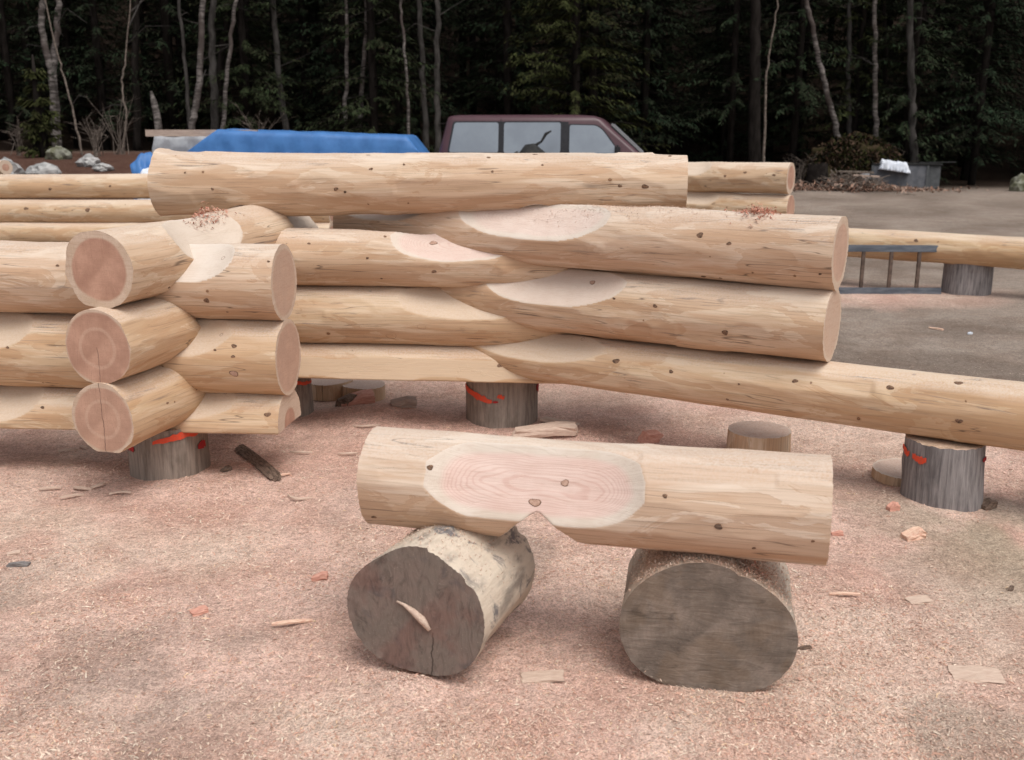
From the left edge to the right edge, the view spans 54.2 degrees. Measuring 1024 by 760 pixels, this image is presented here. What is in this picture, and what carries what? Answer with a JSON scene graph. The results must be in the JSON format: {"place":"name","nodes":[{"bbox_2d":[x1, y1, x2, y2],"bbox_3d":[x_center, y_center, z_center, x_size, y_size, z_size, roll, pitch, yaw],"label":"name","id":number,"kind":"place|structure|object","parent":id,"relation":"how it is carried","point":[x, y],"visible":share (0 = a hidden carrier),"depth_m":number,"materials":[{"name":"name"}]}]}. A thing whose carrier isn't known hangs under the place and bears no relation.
{"place":"outdoors","nodes":[
{"label":"outdoors","id":0,"kind":"place"},
{"bbox_2d":[0,0,1023,759],"bbox_3d":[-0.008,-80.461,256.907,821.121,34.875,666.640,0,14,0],"label":"ground","id":1,"kind":"structure","parent":0,"point":[992,204],"depth_m":3.83,"materials":[{"name":"beige soil"}]},
{"bbox_2d":[0,0,78,150],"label":"conifer tree","id":2,"kind":"object","parent":1,"relation":"on","point":[9,94],"visible":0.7,"depth_m":29.74,"materials":[{"name":"green plant"}]},
{"bbox_2d":[26,0,59,147],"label":"birch tree","id":3,"kind":"object","parent":1,"relation":"on","point":[46,54],"visible":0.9,"depth_m":28.58,"materials":[{"name":"grey plant"}]},
{"bbox_2d":[15,54,71,158],"bbox_3d":[-11.026,-6.251,23.417,1.199,2.615,1.151,-4,15,-15],"label":"conifer tree","id":4,"kind":"object","parent":1,"relation":"on","point":[41,126],"visible":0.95,"depth_m":23.27,"materials":[{"name":"green plant"}]},
{"bbox_2d":[0,0,92,148],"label":"conifer tree","id":5,"kind":"object","parent":1,"relation":"on","point":[26,50],"visible":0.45,"depth_m":32.48,"materials":[{"name":"green plant"}]},
{"bbox_2d":[0,0,128,133],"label":"conifer tree","id":6,"kind":"object","parent":1,"relation":"on","point":[86,109],"visible":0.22,"depth_m":36.97,"materials":[{"name":"green plant"}]},
{"bbox_2d":[50,0,86,146],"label":"birch tree","id":7,"kind":"object","parent":1,"relation":"on","point":[57,27],"visible":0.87,"depth_m":28.56,"materials":[{"name":"grey plant"}]},
{"bbox_2d":[1,0,142,148],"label":"conifer tree","id":8,"kind":"object","parent":1,"relation":"on","point":[65,35],"visible":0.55,"depth_m":32.93,"materials":[{"name":"green plant"}]},
{"bbox_2d":[18,0,175,149],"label":"conifer tree","id":9,"kind":"object","parent":1,"relation":"on","point":[96,48],"visible":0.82,"depth_m":29.87,"materials":[{"name":"green plant"}]},
{"bbox_2d":[131,0,141,150],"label":"bare tree","id":10,"kind":"object","parent":1,"relation":"on","point":[137,114],"visible":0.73,"depth_m":29.67,"materials":[{"name":"grey plant"}]},
{"bbox_2d":[97,0,186,141],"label":"conifer tree","id":11,"kind":"object","parent":1,"relation":"on","point":[146,8],"visible":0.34,"depth_m":35.42,"materials":[{"name":"green plant"}]},
{"bbox_2d":[72,0,259,129],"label":"conifer tree","id":12,"kind":"object","parent":1,"relation":"on","point":[165,33],"visible":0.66,"depth_m":30.25,"materials":[{"name":"green plant"}]},
{"bbox_2d":[94,0,242,129],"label":"conifer tree","id":13,"kind":"object","parent":1,"relation":"on","point":[179,55],"visible":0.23,"depth_m":33.52,"materials":[{"name":"green plant"}]},
{"bbox_2d":[128,429,210,480],"bbox_3d":[-1.714,0.353,4.975,0.374,0.330,0.411,0,14,0],"label":"support stump","id":14,"kind":"object","parent":1,"relation":"on","point":[171,454],"visible":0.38,"depth_m":4.81,"materials":[{"name":"grey wood"}]},
{"bbox_2d":[0,385,300,434],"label":"peeled log","id":15,"kind":"object","parent":14,"relation":"on","point":[21,407],"visible":0.56,"depth_m":4.84,"materials":[{"name":"brown wood"}]},
{"bbox_2d":[0,312,300,394],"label":"peeled log","id":16,"kind":"object","parent":15,"relation":"on","point":[239,356],"visible":0.56,"depth_m":4.75,"materials":[{"name":"brown wood"}]},
{"bbox_2d":[0,240,296,320],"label":"peeled log","id":17,"kind":"object","parent":16,"relation":"on","point":[245,281],"visible":0.68,"depth_m":4.67,"materials":[{"name":"brown wood"}]},
{"bbox_2d":[179,0,227,129],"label":"birch tree","id":18,"kind":"object","parent":1,"relation":"on","point":[200,74],"visible":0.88,"depth_m":26.72,"materials":[{"name":"grey plant"}]},
{"bbox_2d":[151,0,286,128],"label":"conifer tree","id":19,"kind":"object","parent":1,"relation":"on","point":[231,126],"visible":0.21,"depth_m":33.01,"materials":[{"name":"green plant"}]},
{"bbox_2d":[208,0,244,129],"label":"bare tree","id":20,"kind":"object","parent":1,"relation":"on","point":[212,72],"visible":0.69,"depth_m":28.04,"materials":[{"name":"grey plant"}]},
{"bbox_2d":[162,0,310,129],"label":"conifer tree","id":21,"kind":"object","parent":1,"relation":"on","point":[246,16],"visible":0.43,"depth_m":30.41,"materials":[{"name":"green plant"}]},
{"bbox_2d":[167,0,323,129],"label":"conifer tree","id":22,"kind":"object","parent":1,"relation":"on","point":[245,68],"visible":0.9,"depth_m":28.65,"materials":[{"name":"green plant"}]},
{"bbox_2d":[235,444,281,481],"bbox_3d":[-1.296,0.414,5.081,0.063,0.037,0.623,-38,30,-20],"label":"wood plank","id":23,"kind":"object","parent":1,"relation":"on","point":[266,468],"visible":0.99,"depth_m":5.02,"materials":[{"name":"brown wood"}]},
{"bbox_2d":[209,0,340,129],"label":"conifer tree","id":24,"kind":"object","parent":1,"relation":"on","point":[277,117],"visible":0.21,"depth_m":35.20,"materials":[{"name":"green plant"}]},
{"bbox_2d":[270,0,327,129],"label":"bare tree","id":25,"kind":"object","parent":1,"relation":"on","point":[284,118],"visible":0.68,"depth_m":29.04,"materials":[{"name":"grey plant"}]},
{"bbox_2d":[295,378,313,417],"bbox_3d":[-1.347,0.083,5.989,0.311,0.354,0.293,0,14,0],"label":"support stump","id":26,"kind":"object","parent":1,"relation":"on","point":[303,388],"visible":0.14,"depth_m":5.92,"materials":[{"name":"grey wood"}]},
{"bbox_2d":[72,366,205,452],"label":"peeled log","id":27,"kind":"object","parent":26,"relation":"on","point":[122,415],"visible":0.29,"depth_m":4.41,"materials":[{"name":"brown wood"}]},
{"bbox_2d":[65,297,200,382],"bbox_3d":[-1.543,-0.359,5.154,0.336,0.342,1.823,4,15,15],"label":"peeled log","id":28,"kind":"object","parent":27,"relation":"on","point":[109,345],"visible":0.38,"depth_m":4.34,"materials":[{"name":"brown wood"}]},
{"bbox_2d":[65,205,318,307],"bbox_3d":[-1.532,-0.691,5.132,0.348,0.348,1.803,4,15,15],"label":"peeled log","id":29,"kind":"object","parent":28,"relation":"on","point":[112,267],"visible":0.66,"depth_m":4.41,"materials":[{"name":"brown wood"}]},
{"bbox_2d":[250,0,365,130],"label":"conifer tree","id":30,"kind":"object","parent":1,"relation":"on","point":[301,12],"visible":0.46,"depth_m":32.41,"materials":[{"name":"green plant"}]},
{"bbox_2d":[261,0,356,129],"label":"conifer tree","id":31,"kind":"object","parent":1,"relation":"on","point":[311,17],"visible":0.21,"depth_m":36.47,"materials":[{"name":"green plant"}]},
{"bbox_2d":[311,378,352,400],"bbox_3d":[-1.171,0.047,6.403,0.306,0.104,0.298,0,14,0],"label":"log offcut","id":32,"kind":"object","parent":1,"relation":"on","point":[326,389],"visible":0.46,"depth_m":6.28,"materials":[{"name":"brown wood"}]},
{"bbox_2d":[255,0,429,141],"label":"conifer tree","id":33,"kind":"object","parent":1,"relation":"on","point":[308,98],"visible":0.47,"depth_m":31.16,"materials":[{"name":"green plant"}]},
{"bbox_2d":[271,0,440,126],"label":"conifer tree","id":34,"kind":"object","parent":1,"relation":"on","point":[358,60],"visible":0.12,"depth_m":33.50,"materials":[{"name":"green plant"}]},
{"bbox_2d":[290,0,451,152],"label":"conifer tree","id":35,"kind":"object","parent":1,"relation":"on","point":[372,108],"visible":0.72,"depth_m":28.23,"materials":[{"name":"green plant"}]},
{"bbox_2d":[341,0,453,152],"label":"conifer tree","id":36,"kind":"object","parent":1,"relation":"on","point":[400,120],"visible":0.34,"depth_m":29.96,"materials":[{"name":"green plant"}]},
{"bbox_2d":[349,0,495,152],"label":"conifer tree","id":37,"kind":"object","parent":1,"relation":"on","point":[418,100],"visible":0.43,"depth_m":33.65,"materials":[{"name":"green plant"}]},
{"bbox_2d":[402,0,445,150],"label":"bare tree","id":38,"kind":"object","parent":1,"relation":"on","point":[425,133],"visible":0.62,"depth_m":29.06,"materials":[{"name":"grey plant"}]},
{"bbox_2d":[399,0,461,152],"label":"bare tree","id":39,"kind":"object","parent":1,"relation":"on","point":[437,120],"visible":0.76,"depth_m":28.12,"materials":[{"name":"grey plant"}]},
{"bbox_2d":[347,525,534,675],"bbox_3d":[-0.214,0.648,3.225,0.468,0.425,0.446,6,15,21],"label":"log bolster","id":40,"kind":"object","parent":1,"relation":"on","point":[445,599],"visible":0.84,"depth_m":3.04,"materials":[{"name":"grey wood"}]},
{"bbox_2d":[357,426,832,565],"bbox_3d":[0.241,0.349,3.118,1.425,0.334,0.335,3,14,14],"label":"peeled log","id":41,"kind":"object","parent":40,"relation":"on","point":[770,506],"visible":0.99,"depth_m":3.00,"materials":[{"name":"brown wood"}]},
{"bbox_2d":[420,0,519,127],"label":"conifer tree","id":42,"kind":"object","parent":1,"relation":"on","point":[472,38],"visible":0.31,"depth_m":36.30,"materials":[{"name":"green plant"}]},
{"bbox_2d":[441,0,561,114],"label":"conifer tree","id":43,"kind":"object","parent":1,"relation":"on","point":[498,70],"visible":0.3,"depth_m":33.72,"materials":[{"name":"green plant"}]},
{"bbox_2d":[465,382,538,427],"bbox_3d":[-0.057,0.112,5.869,0.427,0.352,0.467,0,14,0],"label":"support stump","id":44,"kind":"object","parent":1,"relation":"on","point":[501,405],"visible":0.58,"depth_m":5.67,"materials":[{"name":"grey wood"}]},
{"bbox_2d":[298,343,561,383],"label":"peeled log","id":45,"kind":"object","parent":44,"relation":"on","point":[391,362],"visible":0.3,"depth_m":5.53,"materials":[{"name":"brown wood"}]},
{"bbox_2d":[287,285,628,345],"bbox_3d":[-0.474,-0.362,5.604,3.053,0.359,0.354,1,14,3],"label":"peeled log","id":46,"kind":"object","parent":45,"relation":"on","point":[435,316],"visible":0.35,"depth_m":5.48,"materials":[{"name":"brown wood"}]},
{"bbox_2d":[276,228,681,286],"bbox_3d":[-0.450,-0.669,5.522,3.103,0.336,0.338,1,14,3],"label":"peeled log","id":47,"kind":"object","parent":46,"relation":"on","point":[338,257],"visible":0.35,"depth_m":5.40,"materials":[{"name":"brown wood"}]},
{"bbox_2d":[441,0,568,141],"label":"conifer tree","id":48,"kind":"object","parent":1,"relation":"on","point":[507,51],"visible":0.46,"depth_m":30.53,"materials":[{"name":"green plant"}]},
{"bbox_2d":[0,307,1023,759],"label":"sawdust","id":49,"kind":"object","parent":1,"relation":"on","point":[578,751],"visible":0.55,"depth_m":3.08,"materials":[{"name":"brown wood"}]},
{"bbox_2d":[948,665,1005,683],"bbox_3d":[1.447,0.921,3.122,0.159,0.017,0.102,2,14,8],"label":"wood slab","id":50,"kind":"object","parent":49,"relation":"on","point":[976,674],"depth_m":3.12,"materials":[{"name":"beige wood"}]},
{"bbox_2d":[470,0,580,114],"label":"conifer tree","id":51,"kind":"object","parent":1,"relation":"on","point":[524,111],"visible":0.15,"depth_m":36.39,"materials":[{"name":"green plant"}]},
{"bbox_2d":[439,115,643,152],"bbox_3d":[0.926,-3.793,18.045,4.374,1.915,2.280,2,14,7],"label":"parked van","id":52,"kind":"object","parent":1,"relation":"on","point":[518,133],"visible":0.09,"depth_m":17.11,"materials":[{"name":"paint"}]},
{"bbox_2d":[512,421,577,437],"bbox_3d":[0.179,0.278,5.457,0.364,0.086,0.110,0,14,-1],"label":"wood plank","id":53,"kind":"object","parent":1,"relation":"on","point":[558,428],"visible":0.91,"depth_m":5.41,"materials":[{"name":"beige wood"}]},
{"bbox_2d":[495,0,670,150],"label":"conifer tree","id":54,"kind":"object","parent":1,"relation":"on","point":[573,9],"visible":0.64,"depth_m":28.31,"materials":[{"name":"green plant"}]},
{"bbox_2d":[515,0,665,146],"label":"conifer tree","id":55,"kind":"object","parent":1,"relation":"on","point":[593,30],"visible":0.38,"depth_m":30.14,"materials":[{"name":"green plant"}]},
{"bbox_2d":[528,0,674,149],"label":"conifer tree","id":56,"kind":"object","parent":1,"relation":"on","point":[608,81],"visible":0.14,"depth_m":33.20,"materials":[{"name":"green plant"}]},
{"bbox_2d":[588,0,713,154],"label":"conifer tree","id":57,"kind":"object","parent":1,"relation":"on","point":[645,101],"visible":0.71,"depth_m":31.37,"materials":[{"name":"green plant"}]},
{"bbox_2d":[604,0,709,154],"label":"conifer tree","id":58,"kind":"object","parent":1,"relation":"on","point":[651,87],"visible":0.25,"depth_m":36.40,"materials":[{"name":"green plant"}]},
{"bbox_2d":[602,0,729,161],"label":"conifer tree","id":59,"kind":"object","parent":1,"relation":"on","point":[656,44],"visible":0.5,"depth_m":33.35,"materials":[{"name":"green plant"}]},
{"bbox_2d":[619,548,797,691],"bbox_3d":[0.627,0.692,3.196,0.541,0.429,0.426,3,14,11],"label":"log bolster","id":60,"kind":"object","parent":1,"relation":"on","point":[699,624],"visible":0.81,"depth_m":3.00,"materials":[{"name":"grey wood"}]},
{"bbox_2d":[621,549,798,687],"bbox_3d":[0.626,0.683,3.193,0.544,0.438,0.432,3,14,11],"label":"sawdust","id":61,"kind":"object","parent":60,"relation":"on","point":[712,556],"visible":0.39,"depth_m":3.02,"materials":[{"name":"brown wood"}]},
{"bbox_2d":[639,0,785,161],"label":"conifer tree","id":62,"kind":"object","parent":1,"relation":"on","point":[712,138],"visible":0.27,"depth_m":36.10,"materials":[{"name":"green plant"}]},
{"bbox_2d":[666,0,783,161],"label":"conifer tree","id":63,"kind":"object","parent":1,"relation":"on","point":[722,129],"visible":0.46,"depth_m":34.09,"materials":[{"name":"green plant"}]},
{"bbox_2d":[655,0,799,161],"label":"conifer tree","id":64,"kind":"object","parent":1,"relation":"on","point":[732,77],"visible":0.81,"depth_m":30.89,"materials":[{"name":"green plant"}]},
{"bbox_2d":[748,0,761,161],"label":"bare tree","id":65,"kind":"object","parent":1,"relation":"on","point":[754,132],"visible":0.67,"depth_m":29.68,"materials":[{"name":"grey plant"}]},
{"bbox_2d":[726,420,790,451],"bbox_3d":[1.292,0.316,5.237,0.330,0.124,0.326,0,14,0],"label":"log offcut","id":66,"kind":"object","parent":1,"relation":"on","point":[760,435],"visible":0.7,"depth_m":5.15,"materials":[{"name":"brown wood"}]},
{"bbox_2d":[711,0,836,161],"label":"conifer tree","id":67,"kind":"object","parent":1,"relation":"on","point":[774,58],"visible":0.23,"depth_m":36.76,"materials":[{"name":"green plant"}]},
{"bbox_2d":[714,0,879,183],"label":"conifer tree","id":68,"kind":"object","parent":1,"relation":"on","point":[797,96],"visible":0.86,"depth_m":30.16,"materials":[{"name":"green plant"}]},
{"bbox_2d":[734,0,879,178],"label":"conifer tree","id":69,"kind":"object","parent":1,"relation":"on","point":[801,140],"visible":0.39,"depth_m":33.52,"materials":[{"name":"green plant"}]},
{"bbox_2d":[803,0,840,146],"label":"birch tree","id":70,"kind":"object","parent":1,"relation":"on","point":[830,104],"visible":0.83,"depth_m":29.42,"materials":[{"name":"grey plant"}]},
{"bbox_2d":[805,131,893,181],"bbox_3d":[10.290,-6.092,30.075,2.837,2.718,2.077,0,14,0],"label":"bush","id":71,"kind":"object","parent":1,"relation":"on","point":[814,150],"visible":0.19,"depth_m":29.27,"materials":[{"name":"plant"}]},
{"bbox_2d":[801,131,905,179],"bbox_3d":[10.269,-6.725,29.962,3.194,1.435,2.287,0,14,0],"label":"shrub","id":72,"kind":"object","parent":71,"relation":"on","point":[835,143],"visible":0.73,"depth_m":29.35,"materials":[{"name":"plant"}]},
{"bbox_2d":[801,1,905,158],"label":"conifer tree","id":73,"kind":"object","parent":1,"relation":"on","point":[865,119],"visible":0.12,"depth_m":35.18,"materials":[{"name":"green plant"}]},
{"bbox_2d":[787,0,931,160],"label":"conifer tree","id":74,"kind":"object","parent":1,"relation":"on","point":[868,32],"visible":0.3,"depth_m":33.28,"materials":[{"name":"green plant"}]},
{"bbox_2d":[798,0,924,137],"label":"conifer tree","id":75,"kind":"object","parent":1,"relation":"on","point":[858,79],"visible":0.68,"depth_m":30.79,"materials":[{"name":"green plant"}]},
{"bbox_2d":[858,0,879,135],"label":"birch tree","id":76,"kind":"object","parent":1,"relation":"on","point":[875,72],"visible":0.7,"depth_m":29.62,"materials":[{"name":"grey plant"}]},
{"bbox_2d":[751,169,987,194],"bbox_3d":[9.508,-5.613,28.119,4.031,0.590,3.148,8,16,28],"label":"brush pile","id":77,"kind":"object","parent":1,"relation":"on","point":[839,177],"visible":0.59,"depth_m":27.60,"materials":[{"name":"brown wood"}]},
{"bbox_2d":[871,458,901,486],"bbox_3d":[1.940,0.457,4.912,0.334,0.049,0.330,0,14,0],"label":"log offcut","id":78,"kind":"object","parent":1,"relation":"on","point":[887,471],"visible":0.36,"depth_m":4.88,"materials":[{"name":"brown wood"}]},
{"bbox_2d":[839,245,941,293],"bbox_3d":[3.524,-1.143,10.352,1.850,0.510,0.032,0,14,2],"label":"ladder","id":79,"kind":"object","parent":1,"relation":"on","point":[888,288],"visible":0.56,"depth_m":10.33,"materials":[{"name":"grey metal"}]},
{"bbox_2d":[870,161,956,188],"bbox_3d":[11.664,-5.977,29.134,2.369,0.765,0.960,3,14,14],"label":"crate","id":80,"kind":"object","parent":1,"relation":"on","point":[923,174],"visible":0.66,"depth_m":28.74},
{"bbox_2d":[828,0,1002,162],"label":"conifer tree","id":81,"kind":"object","parent":1,"relation":"on","point":[922,42],"visible":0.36,"depth_m":32.15,"materials":[{"name":"green plant"}]},
{"bbox_2d":[846,0,987,183],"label":"conifer tree","id":82,"kind":"object","parent":1,"relation":"on","point":[918,5],"visible":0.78,"depth_m":29.57,"materials":[{"name":"green plant"}]},
{"bbox_2d":[906,0,940,162],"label":"bare tree","id":83,"kind":"object","parent":1,"relation":"on","point":[912,137],"visible":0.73,"depth_m":29.28,"materials":[{"name":"grey plant"}]},
{"bbox_2d":[880,0,1005,168],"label":"conifer tree","id":84,"kind":"object","parent":1,"relation":"on","point":[939,157],"visible":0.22,"depth_m":36.00,"materials":[{"name":"green plant"}]},
{"bbox_2d":[900,434,986,511],"bbox_3d":[1.973,0.429,4.585,0.364,0.349,0.368,0,14,0],"label":"support stump","id":85,"kind":"object","parent":1,"relation":"on","point":[942,473],"visible":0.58,"depth_m":4.44,"materials":[{"name":"grey wood"}]},
{"bbox_2d":[469,334,1023,450],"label":"peeled log","id":86,"kind":"object","parent":85,"relation":"on","point":[974,410],"visible":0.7,"depth_m":4.73,"materials":[{"name":"brown wood"}]},
{"bbox_2d":[439,268,840,361],"bbox_3d":[0.270,-0.423,5.371,2.843,0.356,0.358,8,16,29],"label":"peeled log","id":87,"kind":"object","parent":86,"relation":"on","point":[725,316],"visible":0.64,"depth_m":4.92,"materials":[{"name":"brown wood"}]},
{"bbox_2d":[333,204,848,290],"bbox_3d":[0.275,-0.758,5.287,2.853,0.353,0.347,8,16,29],"label":"peeled log","id":88,"kind":"object","parent":87,"relation":"on","point":[799,251],"visible":0.77,"depth_m":4.91,"materials":[{"name":"brown wood"}]},
{"bbox_2d":[147,148,687,215],"bbox_3d":[-0.520,-1.076,5.475,2.910,0.376,0.373,1,14,6],"label":"peeled log","id":89,"kind":"object","parent":88,"relation":"on","point":[285,184],"visible":0.91,"depth_m":5.35,"materials":[{"name":"brown wood"}]},
{"bbox_2d":[893,0,1023,180],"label":"conifer tree","id":90,"kind":"object","parent":1,"relation":"on","point":[971,116],"visible":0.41,"depth_m":33.23,"materials":[{"name":"green plant"}]},
{"bbox_2d":[908,0,1023,184],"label":"conifer tree","id":91,"kind":"object","parent":1,"relation":"on","point":[975,158],"visible":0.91,"depth_m":29.93,"materials":[{"name":"green plant"}]},
{"bbox_2d":[941,263,993,295],"bbox_3d":[4.760,-1.047,10.465,0.479,0.404,0.501,0,14,0],"label":"support stump","id":92,"kind":"object","parent":1,"relation":"on","point":[967,279],"visible":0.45,"depth_m":10.27,"materials":[{"name":"grey wood"}]},
{"bbox_2d":[847,228,1023,269],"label":"peeled log","id":93,"kind":"object","parent":92,"relation":"on","point":[990,251],"visible":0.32,"depth_m":10.22,"materials":[{"name":"brown wood"}]},
{"bbox_2d":[686,192,794,213],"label":"peeled log","id":94,"kind":"object","parent":93,"relation":"on","point":[783,204],"visible":0.2,"depth_m":11.21,"materials":[{"name":"brown wood"}]},
{"bbox_2d":[687,162,794,193],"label":"peeled log","id":95,"kind":"object","parent":94,"relation":"on","point":[758,177],"visible":0.45,"depth_m":11.13,"materials":[{"name":"brown wood"}]},
{"bbox_2d":[917,0,1021,166],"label":"conifer tree","id":96,"kind":"object","parent":1,"relation":"on","point":[965,112],"visible":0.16,"depth_m":36.72,"materials":[{"name":"green plant"}]},
{"bbox_3d":[-5.575,-1.475,12.287,0.418,0.345,0.407,0,14,0],"label":"support stump","id":97,"kind":"object","parent":1,"relation":"on","visible":0},
{"bbox_2d":[0,222,332,241],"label":"peeled log","id":98,"kind":"object","parent":97,"relation":"on","point":[39,231],"visible":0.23,"depth_m":12.46,"materials":[{"name":"brown wood"}]},
{"bbox_2d":[0,199,332,222],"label":"peeled log","id":99,"kind":"object","parent":98,"relation":"on","point":[74,211],"visible":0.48,"depth_m":12.44,"materials":[{"name":"brown wood"}]},
{"bbox_2d":[0,174,149,198],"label":"peeled log","id":100,"kind":"object","parent":99,"relation":"on","point":[76,186],"visible":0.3,"depth_m":12.49,"materials":[{"name":"brown wood"}]},
{"bbox_3d":[-3.464,-3.114,17.879,5.277,0.670,2.080,0,14,0],"label":"flatbed trailer","id":101,"kind":"object","parent":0,"visible":0},
{"bbox_2d":[145,130,257,135],"bbox_3d":[-5.143,-3.876,17.451,1.980,0.955,1.280,0,14,0],"label":"lumber bundle","id":102,"kind":"object","parent":101,"relation":"on","point":[178,132],"visible":0.05,"depth_m":16.73,"materials":[{"name":"beige wood"}]},
{"bbox_2d":[152,136,206,153],"bbox_3d":[-5.195,-3.828,16.953,1.853,0.609,0.641,0,14,0],"label":"plastic sheet","id":103,"kind":"object","parent":102,"relation":"hanging from","point":[181,143],"visible":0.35,"depth_m":16.71,"materials":[{"name":"white plastic"}]},
{"bbox_2d":[187,128,429,152],"bbox_3d":[-3.598,-3.915,17.507,5.065,0.951,1.957,0,14,0],"label":"blue tarpaulin","id":104,"kind":"object","parent":102,"relation":"on","point":[258,141],"visible":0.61,"depth_m":16.59,"materials":[{"name":"blue plastic"}]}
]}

